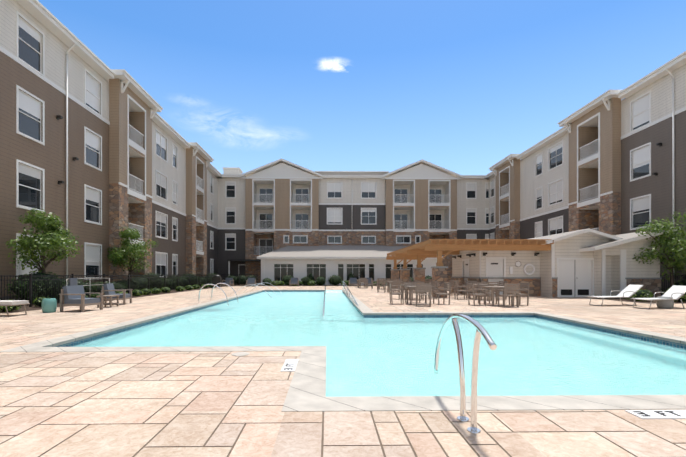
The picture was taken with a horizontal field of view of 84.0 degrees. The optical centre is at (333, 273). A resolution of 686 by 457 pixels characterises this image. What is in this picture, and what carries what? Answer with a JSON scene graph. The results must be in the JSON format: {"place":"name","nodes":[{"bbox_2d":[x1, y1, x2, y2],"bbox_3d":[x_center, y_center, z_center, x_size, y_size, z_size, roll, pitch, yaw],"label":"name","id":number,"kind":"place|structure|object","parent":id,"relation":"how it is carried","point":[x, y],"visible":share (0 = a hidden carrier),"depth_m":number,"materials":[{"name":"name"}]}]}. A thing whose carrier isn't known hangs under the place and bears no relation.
{"place":"outdoors","nodes":[
{"label":"outdoors","id":0,"kind":"place"},
{"bbox_2d":[38,0,685,174],"label":"sky","id":1,"kind":"structure","parent":0,"point":[461,87],"materials":[{"name":"blue"}]},
{"bbox_2d":[55,290,685,348],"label":"pool edge","id":2,"kind":"object","parent":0,"point":[674,344],"depth_m":10.80,"materials":[{"name":"tile"}]},
{"bbox_2d":[323,280,358,315],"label":"ramp hand rails","id":3,"kind":"object","parent":2,"relation":"on","point":[344,283],"visible":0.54,"depth_m":21.77,"materials":[{"name":"silver metal"}]},
{"bbox_2d":[70,292,685,396],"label":"pool water","id":4,"kind":"structure","parent":0,"point":[531,356],"depth_m":7.26,"materials":[{"name":"blue liquid"}]},
{"bbox_2d":[239,283,279,296],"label":"water jets","id":5,"kind":"object","parent":4,"relation":"in","point":[260,287],"visible":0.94,"depth_m":24.34,"materials":[{"name":"white liquid"}]},
{"label":"deck","id":6,"kind":"structure","parent":0,"visible":0},
{"bbox_2d":[0,0,221,299],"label":"apartment building","id":7,"kind":"structure","parent":6,"relation":"on","point":[96,153],"depth_m":21.47,"materials":[{"name":"beige"}]},
{"bbox_2d":[0,286,685,456],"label":"deck joint sheet","id":8,"kind":"object","parent":6,"relation":"on","point":[408,440],"visible":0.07,"depth_m":3.57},
{"bbox_2d":[0,286,685,456],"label":"deck slabs","id":9,"kind":"structure","parent":8,"relation":"on","point":[110,431],"depth_m":3.43,"materials":[{"name":"beige stone"}]},
{"bbox_2d":[0,300,29,316],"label":"chaise lounge","id":10,"kind":"object","parent":9,"relation":"on","point":[5,303],"visible":0.92,"depth_m":11.25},
{"bbox_2d":[41,298,56,312],"bbox_3d":[-9.195,1.026,12.335,0.412,0.460,0.412,0,0,-1],"label":"side table","id":11,"kind":"object","parent":9,"relation":"on","point":[48,305],"visible":0.94,"depth_m":12.19,"materials":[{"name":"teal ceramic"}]},
{"bbox_2d":[59,285,103,311],"bbox_3d":[-8.504,0.826,12.896,0.900,0.860,0.900,0,0,9],"label":"lounge armchair","id":12,"kind":"object","parent":9,"relation":"on","point":[73,295],"visible":0.92,"depth_m":12.61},
{"bbox_2d":[96,295,119,307],"bbox_3d":[-8.477,1.036,14.347,0.560,0.440,0.560,0,0,-1],"label":"side table","id":13,"kind":"object","parent":9,"relation":"on","point":[110,303],"visible":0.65,"depth_m":14.32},
{"bbox_2d":[101,283,132,304],"bbox_3d":[-8.899,0.826,15.690,0.900,0.860,0.900,0,0,-11],"label":"lounge armchair","id":14,"kind":"object","parent":9,"relation":"on","point":[108,289],"visible":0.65,"depth_m":15.38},
{"bbox_2d":[212,275,221,286],"bbox_3d":[-10.024,0.611,32.774,0.720,1.090,0.520,0,0,-1],"label":"barbecue grill","id":15,"kind":"object","parent":9,"relation":"on","point":[216,279],"visible":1,"depth_m":32.55,"materials":[{"name":"grey metal"}]},
{"bbox_2d":[198,283,237,305],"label":"pool step grab rails","id":16,"kind":"object","parent":9,"relation":"on","point":[219,288],"visible":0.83,"depth_m":16.45,"materials":[{"name":"silver metal"}]},
{"bbox_2d":[222,278,233,285],"bbox_3d":[-10.401,0.826,37.569,0.900,0.860,0.900,0,0,9],"label":"lounge armchair","id":17,"kind":"object","parent":9,"relation":"on","point":[229,281],"visible":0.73,"depth_m":37.72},
{"bbox_2d":[246,278,255,286],"bbox_3d":[-8.101,0.826,37.606,0.900,0.860,0.900,0,0,-6],"label":"lounge armchair","id":18,"kind":"object","parent":9,"relation":"on","point":[250,281],"visible":0.81,"depth_m":37.63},
{"bbox_2d":[289,278,298,285],"bbox_3d":[-3.908,0.826,38.073,0.900,0.860,0.900,0,0,-1],"label":"lounge armchair","id":19,"kind":"object","parent":9,"relation":"on","point":[294,281],"visible":0.9,"depth_m":38.27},
{"bbox_2d":[0,290,685,411],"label":"pool coping","id":20,"kind":"object","parent":9,"relation":"on","point":[306,391],"visible":0.96,"depth_m":3.93,"materials":[{"name":"beige concrete"}]},
{"bbox_2d":[0,285,685,312],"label":"mulch beds","id":21,"kind":"object","parent":9,"relation":"on","point":[28,308],"visible":0.31,"depth_m":18.40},
{"bbox_2d":[6,208,82,272],"bbox_3d":[-12.350,-0.786,16.351,2.645,4.085,2.684,0,0,-29],"label":"tree","id":22,"kind":"object","parent":21,"relation":"on","point":[44,241],"visible":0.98,"depth_m":16.02,"materials":[{"name":"green plant"}]},
{"bbox_2d":[66,278,109,285],"bbox_3d":[-10.768,0.724,16.860,0.027,1.064,3.027,0,0,-1],"label":"white towel rack","id":23,"kind":"object","parent":21,"relation":"on","point":[88,278],"visible":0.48,"depth_m":16.74,"materials":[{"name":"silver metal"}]},
{"bbox_2d":[68,278,76,285],"bbox_3d":[-10.750,0.488,15.735,0.070,0.635,0.450,0,0,-1],"label":"towel","id":24,"kind":"object","parent":23,"relation":"hanging from","point":[72,281],"visible":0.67,"depth_m":15.65,"materials":[{"name":"grey fabric"}]},
{"bbox_2d":[0,274,256,306],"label":"fence","id":25,"kind":"object","parent":21,"relation":"on","point":[132,281],"visible":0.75,"depth_m":20.54,"materials":[{"name":"black metal"}]},
{"bbox_2d":[0,272,257,311],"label":"hedge shrubs","id":26,"kind":"object","parent":21,"relation":"on","point":[43,288],"visible":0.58,"depth_m":18.13,"materials":[{"name":"green plant"}]},
{"bbox_2d":[107,226,158,274],"bbox_3d":[-12.603,-0.823,23.609,2.799,4.161,2.719,0,0,-1],"label":"tree","id":27,"kind":"object","parent":21,"relation":"on","point":[119,256],"visible":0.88,"depth_m":23.36,"materials":[{"name":"green plant"}]},
{"bbox_2d":[263,273,431,285],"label":"shrubs","id":28,"kind":"object","parent":21,"relation":"on","point":[335,280],"depth_m":40.06,"materials":[{"name":"green plant"}]},
{"bbox_2d":[623,280,685,301],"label":"shrubs","id":29,"kind":"object","parent":21,"relation":"on","point":[640,293],"visible":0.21,"depth_m":17.08,"materials":[{"name":"green plant"}]},
{"bbox_2d":[633,208,685,287],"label":"tree","id":30,"kind":"object","parent":21,"relation":"on","point":[679,254],"visible":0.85,"depth_m":19.10,"materials":[{"name":"green plant"}]},
{"bbox_2d":[660,274,685,294],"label":"fence","id":31,"kind":"object","parent":21,"relation":"on","point":[684,277],"visible":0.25,"depth_m":21.23,"materials":[{"name":"black metal"}]},
{"bbox_2d":[349,278,356,285],"bbox_3d":[1.994,0.826,37.968,0.900,0.860,0.900,0,0,-1],"label":"lounge armchair","id":32,"kind":"object","parent":9,"relation":"on","point":[352,280],"visible":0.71,"depth_m":38.16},
{"bbox_2d":[360,278,366,287],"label":"dining chair","id":33,"kind":"object","parent":9,"relation":"on","point":[363,279],"visible":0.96,"depth_m":32.36,"materials":[{"name":"metal"}]},
{"bbox_2d":[377,279,385,292],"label":"dining chair","id":34,"kind":"object","parent":9,"relation":"on","point":[378,286],"visible":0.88,"depth_m":25.32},
{"bbox_2d":[381,278,387,289],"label":"dining chair","id":35,"kind":"object","parent":9,"relation":"on","point":[383,281],"visible":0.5,"depth_m":29.77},
{"bbox_2d":[389,281,399,298],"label":"dining chair","id":36,"kind":"object","parent":9,"relation":"on","point":[396,290],"visible":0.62,"depth_m":18.68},
{"bbox_2d":[389,282,403,304],"bbox_3d":[2.610,0.806,15.758,0.560,0.902,0.580,0,0,2],"label":"dining chair","id":37,"kind":"object","parent":9,"relation":"on","point":[390,291],"visible":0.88,"depth_m":15.49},
{"bbox_2d":[392,279,401,292],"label":"dining chair","id":38,"kind":"object","parent":9,"relation":"on","point":[396,281],"visible":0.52,"depth_m":24.51,"materials":[{"name":"brown metal"}]},
{"bbox_2d":[400,284,422,298],"bbox_3d":[3.899,0.883,18.996,0.952,0.745,0.960,0,0,-4],"label":"dining table","id":39,"kind":"object","parent":9,"relation":"on","point":[401,285],"visible":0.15,"depth_m":19.04,"materials":[{"name":"brown metal"}]},
{"bbox_2d":[404,282,419,302],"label":"dining chair","id":40,"kind":"object","parent":9,"relation":"on","point":[410,283],"visible":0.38,"depth_m":16.86,"materials":[{"name":"metal"}]},
{"bbox_2d":[409,281,423,299],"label":"dining chair","id":41,"kind":"object","parent":9,"relation":"on","point":[415,290],"visible":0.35,"depth_m":17.89,"materials":[{"name":"brown metal"}]},
{"bbox_2d":[405,286,431,304],"bbox_3d":[3.502,0.883,15.690,0.952,0.745,0.960,0,0,1],"label":"dining table","id":42,"kind":"object","parent":9,"relation":"on","point":[410,287],"visible":0.48,"depth_m":15.42,"materials":[{"name":"metal"}]},
{"bbox_2d":[416,283,430,306],"bbox_3d":[3.483,0.806,14.778,0.580,0.902,0.560,0,0,13],"label":"dining chair","id":43,"kind":"object","parent":9,"relation":"on","point":[424,288],"visible":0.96,"depth_m":14.54,"materials":[{"name":"metal"}]},
{"bbox_2d":[424,281,437,298],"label":"dining chair","id":44,"kind":"object","parent":9,"relation":"on","point":[433,287],"visible":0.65,"depth_m":19.04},
{"bbox_2d":[432,282,450,304],"bbox_3d":[4.451,0.806,15.683,0.560,0.902,0.580,0,0,-7],"label":"dining chair","id":45,"kind":"object","parent":9,"relation":"on","point":[448,288],"visible":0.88,"depth_m":15.48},
{"bbox_2d":[447,280,458,294],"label":"dining chair","id":46,"kind":"object","parent":9,"relation":"on","point":[453,285],"visible":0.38,"depth_m":21.92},
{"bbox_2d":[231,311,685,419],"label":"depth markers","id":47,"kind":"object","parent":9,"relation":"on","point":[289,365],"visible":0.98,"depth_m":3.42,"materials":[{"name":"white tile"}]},
{"bbox_2d":[454,281,466,299],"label":"dining chair","id":48,"kind":"object","parent":9,"relation":"on","point":[456,290],"visible":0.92,"depth_m":18.40,"materials":[{"name":"brown metal"}]},
{"bbox_2d":[457,280,466,294],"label":"dining chair","id":49,"kind":"object","parent":9,"relation":"on","point":[462,283],"visible":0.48,"depth_m":23.05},
{"bbox_2d":[434,313,496,433],"bbox_3d":[1.110,0.802,3.381,0.110,0.911,1.442,0,0,-1],"label":"pool handrail","id":50,"kind":"object","parent":9,"relation":"on","point":[481,331],"visible":1,"depth_m":3.22,"materials":[{"name":"silver metal"}]},
{"bbox_2d":[386,239,553,297],"bbox_3d":[8.084,-0.267,26.840,6.620,3.045,14.450,0,0,-1],"label":"pergola","id":51,"kind":"object","parent":9,"relation":"on","point":[420,252],"visible":1,"depth_m":20.16,"materials":[{"name":"wood"}]},
{"bbox_2d":[467,283,486,305],"bbox_3d":[5.712,0.806,15.172,0.560,0.902,0.580,0,0,-2],"label":"dining chair","id":52,"kind":"object","parent":9,"relation":"on","point":[469,285],"visible":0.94,"depth_m":15.05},
{"bbox_2d":[469,284,493,299],"bbox_3d":[7.205,0.883,18.649,0.952,0.745,0.960,0,0,-1],"label":"dining table","id":53,"kind":"object","parent":9,"relation":"on","point":[475,286],"visible":0.42,"depth_m":18.22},
{"bbox_2d":[477,282,496,303],"bbox_3d":[6.442,0.806,15.945,0.580,0.902,0.560,0,0,-15],"label":"dining chair","id":54,"kind":"object","parent":9,"relation":"on","point":[478,285],"visible":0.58,"depth_m":16.14,"materials":[{"name":"brown metal"}]},
{"bbox_2d":[480,281,498,300],"bbox_3d":[7.282,0.806,17.777,0.580,0.902,0.560,0,0,-15],"label":"dining chair","id":55,"kind":"object","parent":9,"relation":"on","point":[497,282],"visible":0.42,"depth_m":17.60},
{"bbox_2d":[482,286,515,305],"bbox_3d":[6.562,0.883,15.139,0.952,0.745,0.960,0,0,-1],"label":"dining table","id":56,"kind":"object","parent":9,"relation":"on","point":[492,288],"visible":0.62,"depth_m":14.73,"materials":[{"name":"brown metal"}]},
{"bbox_2d":[494,281,506,299],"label":"dining chair","id":57,"kind":"object","parent":9,"relation":"on","point":[501,282],"visible":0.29,"depth_m":18.61,"materials":[{"name":"metal"}]},
{"bbox_2d":[497,283,519,306],"bbox_3d":[6.604,0.806,14.390,0.580,0.902,0.560,0,0,-3],"label":"dining chair","id":58,"kind":"object","parent":9,"relation":"on","point":[510,286],"visible":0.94,"depth_m":14.14,"materials":[{"name":"brown metal"}]},
{"bbox_2d":[509,283,529,305],"bbox_3d":[7.370,0.806,15.164,0.560,0.902,0.580,0,0,-7],"label":"dining chair","id":59,"kind":"object","parent":9,"relation":"on","point":[522,285],"visible":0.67,"depth_m":15.02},
{"bbox_2d":[451,226,680,297],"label":"cabana building","id":60,"kind":"structure","parent":9,"relation":"on","point":[585,262],"depth_m":20.27,"materials":[{"name":"white"}]},
{"bbox_2d":[587,285,643,305],"bbox_3d":[11.132,0.849,15.076,1.877,0.826,0.656,0,0,-5],"label":"chaise lounge","id":61,"kind":"object","parent":9,"relation":"on","point":[628,291],"visible":0.98,"depth_m":14.96,"materials":[{"name":"silver metal"}]},
{"bbox_2d":[630,285,685,308],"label":"chaise lounge","id":62,"kind":"object","parent":9,"relation":"on","point":[675,292],"visible":0.9,"depth_m":13.82,"materials":[{"name":"silver metal"}]},
{"bbox_2d":[656,297,673,308],"bbox_3d":[12.034,1.046,13.826,0.494,0.420,0.494,0,0,-1],"label":"drum table","id":63,"kind":"object","parent":9,"relation":"on","point":[666,304],"visible":0.85,"depth_m":13.65,"materials":[{"name":"concrete"}]},
{"bbox_2d":[257,245,442,284],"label":"club house","id":64,"kind":"structure","parent":6,"relation":"on","point":[326,262],"depth_m":42.00,"materials":[{"name":"white paint"}]},
{"bbox_2d":[217,158,488,283],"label":"apartment building","id":65,"kind":"structure","parent":6,"relation":"on","point":[273,206],"depth_m":46.77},
{"bbox_2d":[486,51,685,293],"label":"apartment building","id":66,"kind":"structure","parent":6,"relation":"on","point":[611,162],"depth_m":26.30,"materials":[{"name":"grey paint"}]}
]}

